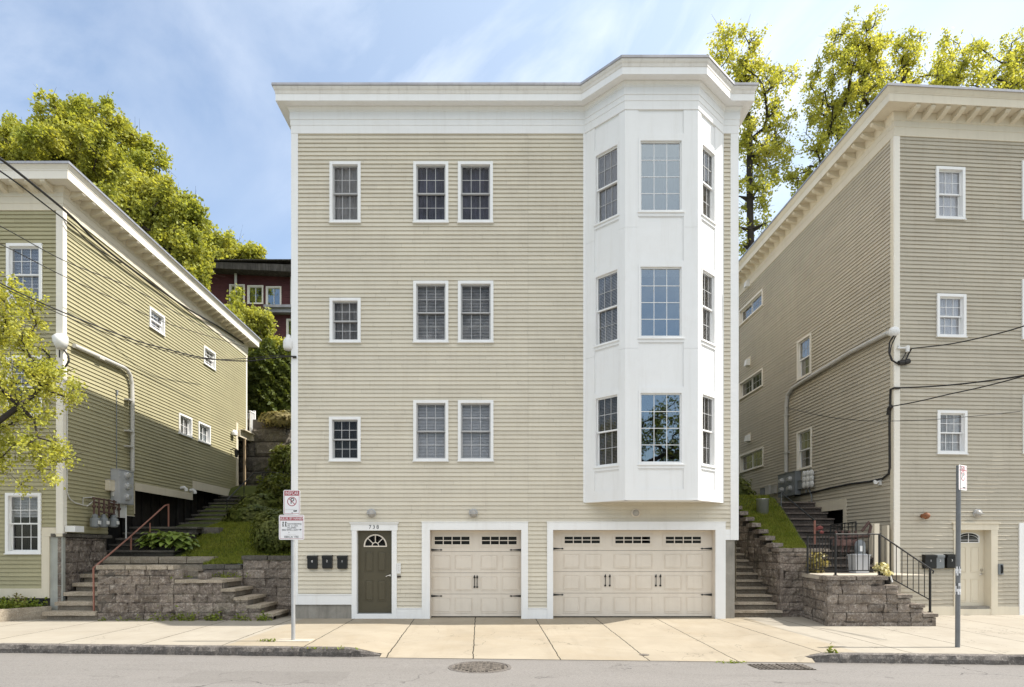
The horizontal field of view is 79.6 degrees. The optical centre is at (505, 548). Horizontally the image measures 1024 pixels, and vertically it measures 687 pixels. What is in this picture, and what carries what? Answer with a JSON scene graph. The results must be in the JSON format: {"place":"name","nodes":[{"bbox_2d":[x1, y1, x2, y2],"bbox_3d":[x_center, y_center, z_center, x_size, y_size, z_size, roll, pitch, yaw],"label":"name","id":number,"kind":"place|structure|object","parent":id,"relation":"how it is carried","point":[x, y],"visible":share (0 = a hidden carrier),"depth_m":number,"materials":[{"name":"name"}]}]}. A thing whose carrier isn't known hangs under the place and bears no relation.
{"place":"outdoors","nodes":[
{"label":"outdoors","id":0,"kind":"place"},
{"bbox_2d":[128,486,290,563],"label":"garden bank","id":1,"kind":"structure","parent":0,"point":[243,490],"depth_m":22.11,"materials":[{"name":"plant"}]},
{"bbox_2d":[103,556,216,576],"bbox_3d":[-9.429,0.500,16.716,3.040,0.594,0.581,0,0,0],"label":"stone edging","id":2,"kind":"object","parent":1,"relation":"on","point":[192,565],"visible":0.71,"depth_m":16.67,"materials":[{"name":"stone"}]},
{"bbox_2d":[106,527,223,556],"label":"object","id":3,"kind":"structure","parent":1,"relation":"on","point":[123,550],"depth_m":17.70,"materials":[{"name":"stone"}]},
{"bbox_2d":[134,529,199,550],"bbox_3d":[-9.569,-0.245,17.361,1.668,0.621,1.031,0,0,0],"label":"hosta","id":4,"kind":"object","parent":1,"relation":"on","point":[184,541],"visible":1,"depth_m":17.16,"materials":[{"name":"green plant"}]},
{"bbox_2d":[179,496,248,523],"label":"stone steps","id":5,"kind":"structure","parent":1,"relation":"on","point":[224,499],"depth_m":22.57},
{"bbox_2d":[221,503,273,521],"bbox_3d":[-8.467,-1.070,20.493,1.794,0.916,1.210,0,0,0],"label":"bush","id":6,"kind":"object","parent":1,"relation":"on","point":[245,513],"visible":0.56,"depth_m":20.06,"materials":[{"name":"green plant"}]},
{"bbox_2d":[232,493,281,507],"bbox_3d":[-9.003,-1.574,22.481,2.038,0.957,1.707,0,0,0],"label":"bush","id":7,"kind":"object","parent":1,"relation":"on","point":[256,499],"visible":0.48,"depth_m":22.01,"materials":[{"name":"green plant"}]},
{"bbox_2d":[248,506,290,553],"bbox_3d":[-6.518,-0.455,17.576,1.625,1.582,1.714,0,0,0],"label":"bush","id":8,"kind":"object","parent":1,"relation":"on","point":[266,530],"visible":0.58,"depth_m":17.05,"materials":[{"name":"green plant"}]},
{"bbox_2d":[254,471,290,503],"bbox_3d":[-8.463,-2.091,23.003,2.049,1.637,1.958,0,0,0],"label":"bush","id":9,"kind":"object","parent":1,"relation":"on","point":[277,485],"visible":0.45,"depth_m":22.56,"materials":[{"name":"green plant"}]},
{"bbox_2d":[264,442,290,479],"bbox_3d":[-9.414,-3.567,26.223,1.728,1.989,1.172,0,0,0],"label":"bush","id":10,"kind":"object","parent":1,"relation":"on","point":[278,459],"visible":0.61,"depth_m":25.93,"materials":[{"name":"green plant"}]},
{"bbox_2d":[181,519,290,564],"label":"grass","id":11,"kind":"structure","parent":0,"point":[217,546],"depth_m":17.78,"materials":[{"name":"plant"}]},
{"bbox_2d":[0,598,1023,658],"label":"sidewalk","id":12,"kind":"structure","parent":0,"point":[730,638],"depth_m":12.35,"materials":[{"name":"concrete"}]},
{"bbox_2d":[0,606,51,621],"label":"bed edging","id":13,"kind":"object","parent":12,"relation":"on","point":[18,614],"visible":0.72,"depth_m":14.62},
{"bbox_2d":[0,272,92,499],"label":"street tree","id":14,"kind":"object","parent":12,"relation":"on","point":[16,411],"visible":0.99,"depth_m":12.15,"materials":[{"name":"green plant"}]},
{"bbox_2d":[42,572,97,619],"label":"stone steps","id":15,"kind":"structure","parent":12,"relation":"on","point":[78,605],"depth_m":14.94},
{"bbox_2d":[92,504,168,610],"bbox_3d":[-10.384,0.031,17.058,0.296,2.909,4.760,0,0,-9],"label":"handrail","id":16,"kind":"object","parent":15,"relation":"on","point":[111,552],"visible":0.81,"depth_m":16.64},
{"bbox_2d":[45,533,111,609],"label":"retaining wall","id":17,"kind":"structure","parent":12,"relation":"on","point":[84,554],"depth_m":15.81,"materials":[{"name":"grey stone"}]},
{"bbox_2d":[0,161,261,610],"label":"green house","id":18,"kind":"structure","parent":12,"relation":"on","point":[190,414],"depth_m":16.96,"materials":[{"name":"green"}]},
{"bbox_2d":[5,493,41,553],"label":"window","id":19,"kind":"structure","parent":18,"relation":"in","point":[23,519],"depth_m":15.32,"materials":[{"name":"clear glass"}]},
{"bbox_2d":[6,243,42,303],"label":"window","id":20,"kind":"structure","parent":18,"relation":"in","point":[30,271],"depth_m":15.31,"materials":[{"name":"grey glass"}]},
{"bbox_2d":[6,355,42,416],"bbox_3d":[-11.882,-4.018,15.240,0.907,1.505,0.220,0,0,0],"label":"window","id":21,"kind":"structure","parent":18,"relation":"in","point":[17,372],"depth_m":15.27,"materials":[{"name":"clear glass"}]},
{"bbox_2d":[52,333,68,349],"bbox_3d":[-10.946,-5.088,15.100,0.336,0.363,0.340,0,0,0],"label":"weatherhead","id":22,"kind":"object","parent":18,"relation":"attached to","point":[60,341],"visible":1,"depth_m":15.00,"materials":[{"name":"white plastic"}]},
{"bbox_2d":[66,388,120,517],"bbox_3d":[-10.830,-2.543,16.258,0.197,3.325,1.975,0,0,3],"label":"gas manifold","id":23,"kind":"object","parent":18,"relation":"attached to","point":[105,505],"visible":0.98,"depth_m":16.27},
{"bbox_2d":[72,343,134,470],"bbox_3d":[-10.926,-3.764,16.775,0.165,2.957,2.604,0,0,-2],"label":"conduit","id":24,"kind":"object","parent":18,"relation":"attached to","point":[131,400],"visible":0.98,"depth_m":17.96,"materials":[{"name":"metal"}]},
{"bbox_2d":[111,469,133,504],"bbox_3d":[-10.839,-1.752,17.460,0.361,0.965,0.728,0,0,0],"label":"meter cabinet","id":25,"kind":"object","parent":18,"relation":"attached to","point":[124,488],"visible":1,"depth_m":17.31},
{"bbox_2d":[0,157,244,343],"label":"overhead wire","id":26,"kind":"object","parent":18,"relation":"attached to","point":[63,209],"visible":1,"depth_m":16.43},
{"bbox_2d":[149,306,165,336],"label":"window","id":27,"kind":"structure","parent":18,"relation":"in","point":[159,326],"depth_m":19.61,"materials":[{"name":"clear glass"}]},
{"bbox_2d":[178,413,192,438],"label":"window","id":28,"kind":"structure","parent":18,"relation":"in","point":[185,422],"depth_m":21.54,"materials":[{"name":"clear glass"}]},
{"bbox_2d":[198,421,211,445],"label":"window","id":29,"kind":"structure","parent":18,"relation":"in","point":[204,430],"depth_m":23.01,"materials":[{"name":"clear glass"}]},
{"bbox_2d":[203,345,215,370],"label":"window","id":30,"kind":"structure","parent":18,"relation":"in","point":[208,353],"depth_m":23.38,"materials":[{"name":"clear glass"}]},
{"bbox_2d":[238,410,255,485],"bbox_3d":[-11.903,-3.823,26.578,1.845,4.636,1.579,0,0,0],"label":"porch","id":31,"kind":"object","parent":18,"relation":"attached to","point":[244,435],"visible":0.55,"depth_m":26.36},
{"bbox_2d":[98,572,271,620],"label":"weeds","id":32,"kind":"object","parent":12,"relation":"on","point":[214,618],"visible":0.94,"depth_m":14.50,"materials":[{"name":"green plant"}]},
{"bbox_2d":[96,564,275,619],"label":"retaining wall","id":33,"kind":"structure","parent":12,"relation":"on","point":[125,592],"depth_m":14.62,"materials":[{"name":"grey stone"}]},
{"bbox_2d":[185,577,288,619],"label":"stone steps","id":34,"kind":"structure","parent":12,"relation":"on","point":[274,612],"depth_m":14.95,"materials":[{"name":"stone"}]},
{"bbox_2d":[202,555,290,614],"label":"retaining wall","id":35,"kind":"structure","parent":12,"relation":"on","point":[270,577],"depth_m":15.73,"materials":[{"name":"grey stone"}]},
{"bbox_2d":[275,490,313,641],"bbox_3d":[-3.909,0.406,11.382,0.642,2.977,0.326,0,0,0],"label":"sign post","id":36,"kind":"object","parent":12,"relation":"on","point":[291,524],"visible":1,"depth_m":11.28,"materials":[{"name":"metal"}]},
{"bbox_2d":[271,55,758,618],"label":"apartment house","id":37,"kind":"structure","parent":12,"relation":"on","point":[515,315],"depth_m":14.98,"materials":[{"name":"beige"}]},
{"bbox_2d":[0,282,292,361],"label":"overhead wire","id":38,"kind":"object","parent":37,"relation":"attached to","point":[137,340],"visible":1,"depth_m":13.27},
{"bbox_2d":[283,334,296,357],"bbox_3d":[-5.264,-4.936,15.000,0.332,0.597,0.250,0,0,0],"label":"weatherhead","id":39,"kind":"object","parent":37,"relation":"attached to","point":[287,343],"visible":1,"depth_m":14.92,"materials":[{"name":"white plastic"}]},
{"bbox_2d":[0,285,288,359],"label":"overhead wire","id":40,"kind":"object","parent":39,"relation":"attached to","point":[133,342],"visible":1,"depth_m":13.25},
{"bbox_2d":[328,417,360,461],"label":"window","id":41,"kind":"structure","parent":37,"relation":"in","point":[344,432],"depth_m":15.06,"materials":[{"name":"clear glass"}]},
{"bbox_2d":[329,298,360,342],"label":"window","id":42,"kind":"structure","parent":37,"relation":"in","point":[344,313],"depth_m":15.07,"materials":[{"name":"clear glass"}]},
{"bbox_2d":[329,161,361,223],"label":"window","id":43,"kind":"structure","parent":37,"relation":"in","point":[344,176],"depth_m":15.08,"materials":[{"name":"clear glass"}]},
{"bbox_2d":[357,531,391,613],"bbox_3d":[-3.207,0.566,15.088,0.854,2.027,0.135,0,0,0],"label":"front door","id":44,"kind":"structure","parent":37,"relation":"in","point":[374,547],"depth_m":15.11,"materials":[{"name":"green wood"}]},
{"bbox_2d":[412,161,448,223],"bbox_3d":[-1.829,-8.678,15.040,0.884,1.498,0.220,0,0,0],"label":"window","id":45,"kind":"structure","parent":37,"relation":"in","point":[430,178],"depth_m":15.11,"materials":[{"name":"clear glass"}]},
{"bbox_2d":[412,281,448,342],"bbox_3d":[-1.829,-5.769,15.265,0.884,1.510,0.670,0,0,0],"label":"window","id":46,"kind":"structure","parent":37,"relation":"in","point":[430,298],"depth_m":15.12,"materials":[{"name":"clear glass"}]},
{"bbox_2d":[412,400,448,461],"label":"window","id":47,"kind":"structure","parent":37,"relation":"in","point":[430,417],"depth_m":15.12,"materials":[{"name":"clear glass"}]},
{"bbox_2d":[457,161,493,223],"bbox_3d":[-0.744,-8.678,15.040,0.884,1.498,0.220,0,0,0],"label":"window","id":48,"kind":"structure","parent":37,"relation":"in","point":[475,178],"depth_m":15.11,"materials":[{"name":"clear glass"}]},
{"bbox_2d":[457,281,493,342],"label":"window","id":49,"kind":"structure","parent":37,"relation":"in","point":[475,298],"depth_m":15.12,"materials":[{"name":"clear glass"}]},
{"bbox_2d":[457,400,493,461],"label":"window","id":50,"kind":"structure","parent":37,"relation":"in","point":[475,417],"depth_m":15.12,"materials":[{"name":"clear glass"}]},
{"bbox_2d":[431,530,520,616],"bbox_3d":[-0.741,0.616,15.241,2.226,2.158,0.139,0,0,0],"label":"garage door","id":51,"kind":"structure","parent":37,"relation":"in","point":[475,573],"depth_m":15.22,"materials":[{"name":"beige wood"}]},
{"bbox_2d":[593,142,618,226],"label":"window","id":52,"kind":"structure","parent":37,"relation":"in","point":[606,163],"depth_m":14.64,"materials":[{"name":"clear glass"}]},
{"bbox_2d":[593,267,618,347],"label":"window","id":53,"kind":"structure","parent":37,"relation":"in","point":[606,284],"depth_m":14.74,"materials":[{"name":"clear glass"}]},
{"bbox_2d":[593,392,618,468],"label":"window","id":54,"kind":"structure","parent":37,"relation":"in","point":[606,407],"depth_m":14.72,"materials":[{"name":"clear glass"}]},
{"bbox_2d":[553,530,711,616],"bbox_3d":[3.122,0.616,15.241,3.951,2.158,0.139,0,0,0],"label":"garage door","id":55,"kind":"structure","parent":37,"relation":"in","point":[597,573],"depth_m":15.22,"materials":[{"name":"beige wood"}]},
{"bbox_2d":[584,110,723,502],"bbox_3d":[3.605,-5.764,14.620,3.389,9.282,0.935,0,0,0],"label":"bay window","id":56,"kind":"structure","parent":37,"relation":"in","point":[629,365],"depth_m":14.18,"materials":[{"name":"wood"}]},
{"bbox_2d":[638,138,684,212],"bbox_3d":[3.568,-8.595,14.455,1.075,1.713,0.650,0,0,0],"label":"window","id":57,"kind":"structure","parent":37,"relation":"in","point":[660,160],"depth_m":14.29,"materials":[{"name":"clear glass"}]},
{"bbox_2d":[638,264,684,338],"bbox_3d":[3.568,-5.690,14.455,1.075,1.713,0.650,0,0,0],"label":"window","id":58,"kind":"structure","parent":37,"relation":"in","point":[660,286],"depth_m":14.78,"materials":[{"name":"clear glass"}]},
{"bbox_2d":[638,391,684,464],"bbox_3d":[3.568,-2.785,14.230,1.075,1.713,0.200,0,0,0],"label":"window","id":59,"kind":"structure","parent":37,"relation":"in","point":[660,413],"depth_m":14.29,"materials":[{"name":"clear glass"}]},
{"bbox_2d":[701,141,716,225],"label":"window","id":60,"kind":"structure","parent":37,"relation":"in","point":[708,157],"depth_m":14.68,"materials":[{"name":"clear glass"}]},
{"bbox_2d":[701,267,716,346],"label":"window","id":61,"kind":"structure","parent":37,"relation":"in","point":[708,279],"depth_m":14.70,"materials":[{"name":"clear glass"}]},
{"bbox_2d":[701,392,716,467],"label":"window","id":62,"kind":"structure","parent":37,"relation":"in","point":[708,402],"depth_m":14.70,"materials":[{"name":"clear glass"}]},
{"bbox_2d":[735,541,782,616],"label":"stone steps","id":63,"kind":"structure","parent":12,"relation":"on","point":[753,598],"depth_m":15.86,"materials":[{"name":"stone"}]},
{"bbox_2d":[736,506,829,616],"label":"retaining wall","id":64,"kind":"structure","parent":12,"relation":"on","point":[778,570],"depth_m":15.61,"materials":[{"name":"grey stone"}]},
{"bbox_2d":[802,573,938,625],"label":"entrance steps","id":65,"kind":"structure","parent":12,"relation":"on","point":[853,599],"depth_m":13.64,"materials":[{"name":"grey stone"}]},
{"bbox_2d":[847,554,870,572],"bbox_3d":[8.735,0.357,15.225,0.390,0.475,0.380,0,0,0],"label":"storage bin","id":66,"kind":"object","parent":65,"relation":"on","point":[862,561],"visible":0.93,"depth_m":15.07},
{"bbox_2d":[806,533,933,612],"bbox_3d":[8.462,0.537,14.400,2.364,1.776,1.200,0,0,0],"label":"iron railing","id":67,"kind":"object","parent":65,"relation":"on","point":[835,570],"visible":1,"depth_m":13.84,"materials":[{"name":"metal"}]},
{"bbox_2d":[873,523,888,572],"bbox_3d":[9.518,-0.022,15.563,0.696,1.234,0.206,0,0,-42],"label":"cream board","id":68,"kind":"object","parent":65,"relation":"on","point":[885,530],"visible":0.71,"depth_m":15.62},
{"bbox_2d":[872,562,893,583],"bbox_3d":[8.515,0.541,13.899,0.489,0.509,0.382,0,0,0],"label":"flower pot","id":69,"kind":"object","parent":65,"relation":"on","point":[884,570],"visible":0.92,"depth_m":13.81,"materials":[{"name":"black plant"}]},
{"bbox_2d":[739,82,1023,615],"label":"taupe house","id":70,"kind":"structure","parent":12,"relation":"on","point":[902,209],"depth_m":15.80,"materials":[{"name":"wood"}]},
{"bbox_2d":[739,288,762,326],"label":"window","id":71,"kind":"structure","parent":70,"relation":"in","point":[756,302],"depth_m":24.40,"materials":[{"name":"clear glass"}]},
{"bbox_2d":[739,367,762,400],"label":"window","id":72,"kind":"structure","parent":70,"relation":"in","point":[754,381],"depth_m":24.40,"materials":[{"name":"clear glass"}]},
{"bbox_2d":[739,446,763,473],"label":"window","id":73,"kind":"structure","parent":70,"relation":"in","point":[751,460],"depth_m":24.32,"materials":[{"name":"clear glass"}]},
{"bbox_2d":[777,471,800,497],"bbox_3d":[9.589,-2.195,20.956,0.339,0.781,1.254,0,0,0],"label":"meter cabinet","id":74,"kind":"object","parent":70,"relation":"attached to","point":[787,484],"visible":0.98,"depth_m":20.65,"materials":[{"name":"grey metal"}]},
{"bbox_2d":[796,332,811,381],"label":"window","id":75,"kind":"structure","parent":70,"relation":"in","point":[804,345],"depth_m":20.33,"materials":[{"name":"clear glass"}]},
{"bbox_2d":[796,426,811,470],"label":"window","id":76,"kind":"structure","parent":70,"relation":"in","point":[803,437],"depth_m":20.36,"materials":[{"name":"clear glass"}]},
{"bbox_2d":[802,470,813,501],"bbox_3d":[9.685,-1.965,19.718,0.131,1.127,0.690,0,0,0],"label":"meter rack","id":77,"kind":"object","parent":70,"relation":"attached to","point":[807,478],"visible":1,"depth_m":19.65,"materials":[{"name":"grey metal"}]},
{"bbox_2d":[783,331,888,472],"bbox_3d":[9.727,-4.132,18.423,0.178,2.978,5.833,0,0,-1],"label":"conduit","id":78,"kind":"object","parent":70,"relation":"attached to","point":[840,358],"visible":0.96,"depth_m":19.81,"materials":[{"name":"metal"}]},
{"bbox_2d":[794,388,900,496],"bbox_3d":[9.745,-2.928,18.102,0.233,2.345,5.176,0,0,-2],"label":"cable run","id":79,"kind":"object","parent":70,"relation":"attached to","point":[889,408],"visible":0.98,"depth_m":15.72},
{"bbox_2d":[830,521,871,551],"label":"gas pipes","id":80,"kind":"object","parent":70,"relation":"attached to","point":[841,542],"visible":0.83,"depth_m":15.63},
{"bbox_2d":[935,166,966,220],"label":"window","id":81,"kind":"structure","parent":70,"relation":"in","point":[950,181],"depth_m":15.77,"materials":[{"name":"clear glass"}]},
{"bbox_2d":[936,293,967,337],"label":"window","id":82,"kind":"structure","parent":70,"relation":"in","point":[951,309],"depth_m":15.75,"materials":[{"name":"clear glass"}]},
{"bbox_2d":[937,410,968,454],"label":"window","id":83,"kind":"structure","parent":70,"relation":"in","point":[952,433],"depth_m":15.75,"materials":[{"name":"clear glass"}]},
{"bbox_2d":[960,530,983,605],"bbox_3d":[11.977,0.525,15.951,0.855,2.023,0.115,0,0,0],"label":"front door","id":84,"kind":"structure","parent":70,"relation":"in","point":[972,541],"depth_m":15.94,"materials":[{"name":"beige wood"}]},
{"bbox_2d":[955,465,966,647],"bbox_3d":[8.108,0.226,10.944,0.328,3.429,0.088,0,0,-26],"label":"sign post","id":85,"kind":"object","parent":12,"relation":"on","point":[961,477],"visible":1,"depth_m":10.87,"materials":[{"name":"grey"}]},
{"bbox_2d":[0,653,1023,686],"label":"road","id":86,"kind":"structure","parent":0,"point":[70,670],"depth_m":9.06,"materials":[{"name":"asphalt"}]},
{"bbox_2d":[0,643,381,656],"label":"kerb","id":87,"kind":"structure","parent":86,"relation":"on","point":[233,650],"depth_m":10.66,"materials":[{"name":"stone"}]},
{"bbox_2d":[448,661,511,672],"bbox_3d":[-0.407,1.840,9.550,1.000,0.042,1.000,0,0,0],"label":"manhole cover","id":88,"kind":"object","parent":86,"relation":"on","point":[480,667],"visible":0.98,"depth_m":9.49,"materials":[{"name":"metal"}]},
{"bbox_2d":[380,653,814,662],"bbox_3d":[1.475,1.824,10.400,7.265,0.102,0.217,0,0,2],"label":"driveway apron","id":89,"kind":"object","parent":86,"relation":"on","point":[803,659],"visible":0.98,"depth_m":10.40,"materials":[{"name":"concrete"}]},
{"bbox_2d":[747,663,815,669],"bbox_3d":[4.350,1.867,9.710,0.900,0.046,0.460,0,0,0],"label":"storm drain","id":90,"kind":"object","parent":86,"relation":"on","point":[777,666],"visible":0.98,"depth_m":9.68,"materials":[{"name":"metal"}]},
{"bbox_2d":[805,652,1023,664],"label":"kerb","id":91,"kind":"structure","parent":86,"relation":"on","point":[928,658],"depth_m":10.14,"materials":[{"name":"stone"}]},
{"bbox_2d":[0,0,1023,258],"label":"sky","id":92,"kind":"structure","parent":0,"point":[198,74],"materials":[{"name":"blue"}]},
{"bbox_2d":[739,494,805,547],"bbox_3d":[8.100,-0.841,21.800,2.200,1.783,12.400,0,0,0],"label":"garden bank","id":93,"kind":"structure","parent":0,"point":[801,539],"depth_m":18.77,"materials":[{"name":"plant"}]},
{"bbox_2d":[739,475,756,495],"bbox_3d":[8.114,-1.941,21.497,1.014,1.253,1.696,0,0,0],"label":"bush","id":94,"kind":"object","parent":93,"relation":"on","point":[744,489],"visible":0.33,"depth_m":20.88,"materials":[{"name":"green plant"}]},
{"bbox_2d":[779,502,872,571],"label":"timber steps","id":95,"kind":"structure","parent":93,"relation":"on","point":[802,522],"depth_m":17.97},
{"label":"planting bed","id":96,"kind":"structure","parent":0,"visible":0},
{"bbox_2d":[0,596,47,608],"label":"ground cover","id":97,"kind":"object","parent":96,"relation":"on","point":[12,603],"visible":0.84,"depth_m":14.81,"materials":[{"name":"green plant"}]},
{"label":"hillside","id":98,"kind":"structure","parent":0,"visible":0},
{"bbox_2d":[0,84,175,191],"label":"maple tree","id":99,"kind":"object","parent":98,"relation":"on","point":[78,135],"visible":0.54,"depth_m":32.43,"materials":[{"name":"green plant"}]},
{"bbox_2d":[93,158,222,291],"bbox_3d":[-18.471,-13.698,32.039,7.060,12.938,5.284,0,0,0],"label":"maple tree","id":100,"kind":"object","parent":98,"relation":"on","point":[164,215],"visible":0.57,"depth_m":30.66,"materials":[{"name":"green plant"}]},
{"bbox_2d":[209,226,267,258],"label":"maple tree","id":101,"kind":"object","parent":98,"relation":"on","point":[229,245],"visible":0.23,"depth_m":50.67,"materials":[{"name":"green plant"}]},
{"bbox_2d":[209,259,290,346],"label":"maroon house","id":102,"kind":"structure","parent":98,"relation":"on","point":[265,282],"depth_m":41.98,"materials":[{"name":"wood"}]},
{"bbox_2d":[247,285,262,303],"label":"window","id":103,"kind":"structure","parent":102,"relation":"in","point":[254,292],"depth_m":42.11,"materials":[{"name":"clear glass"}]},
{"bbox_2d":[266,286,280,303],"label":"window","id":104,"kind":"structure","parent":102,"relation":"in","point":[273,293],"depth_m":42.11,"materials":[{"name":"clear glass"}]},
{"bbox_2d":[224,284,285,365],"bbox_3d":[-12.616,-9.557,29.902,4.094,7.329,3.122,0,0,0],"label":"young tree","id":105,"kind":"object","parent":98,"relation":"on","point":[257,322],"visible":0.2,"depth_m":29.48,"materials":[{"name":"green plant"}]},
{"bbox_2d":[247,350,266,418],"bbox_3d":[-11.714,-7.243,28.579,1.724,4.076,1.669,0,0,0],"label":"arborvitae","id":106,"kind":"object","parent":98,"relation":"on","point":[250,377],"visible":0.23,"depth_m":28.05,"materials":[{"name":"green plant"}]},
{"bbox_2d":[238,419,290,485],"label":"block wall","id":107,"kind":"structure","parent":98,"relation":"on","point":[262,444],"depth_m":27.02,"materials":[{"name":"stone"}]},
{"bbox_2d":[258,410,290,428],"bbox_3d":[-9.880,-5.656,26.897,2.047,0.832,1.108,0,0,0],"label":"dry shrub","id":108,"kind":"object","parent":107,"relation":"on","point":[280,419],"visible":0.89,"depth_m":26.64,"materials":[{"name":"beige plant"}]},
{"bbox_2d":[250,337,285,419],"bbox_3d":[-10.989,-7.515,28.474,1.753,4.621,1.808,0,0,0],"label":"arborvitae","id":109,"kind":"object","parent":98,"relation":"on","point":[267,347],"visible":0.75,"depth_m":28.00,"materials":[{"name":"green plant"}]},
{"bbox_2d":[268,343,290,411],"bbox_3d":[-10.318,-7.451,28.764,1.667,4.492,1.678,0,0,0],"label":"arborvitae","id":110,"kind":"object","parent":98,"relation":"on","point":[285,371],"visible":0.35,"depth_m":28.30,"materials":[{"name":"green plant"}]},
{"bbox_2d":[706,14,805,255],"bbox_3d":[14.360,-19.608,36.086,6.326,22.679,4.161,0,0,0],"label":"tall tree","id":111,"kind":"object","parent":98,"relation":"on","point":[743,67],"visible":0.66,"depth_m":35.61,"materials":[{"name":"green plant"}]},
{"bbox_2d":[779,3,968,196],"bbox_3d":[21.857,-20.191,36.951,10.901,23.866,5.256,0,0,0],"label":"tall tree","id":112,"kind":"object","parent":98,"relation":"on","point":[860,62],"visible":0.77,"depth_m":36.43,"materials":[{"name":"green plant"}]},
{"bbox_2d":[925,25,1023,89],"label":"tall tree","id":113,"kind":"object","parent":98,"relation":"on","point":[1011,78],"visible":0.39,"depth_m":37.13,"materials":[{"name":"green plant"}]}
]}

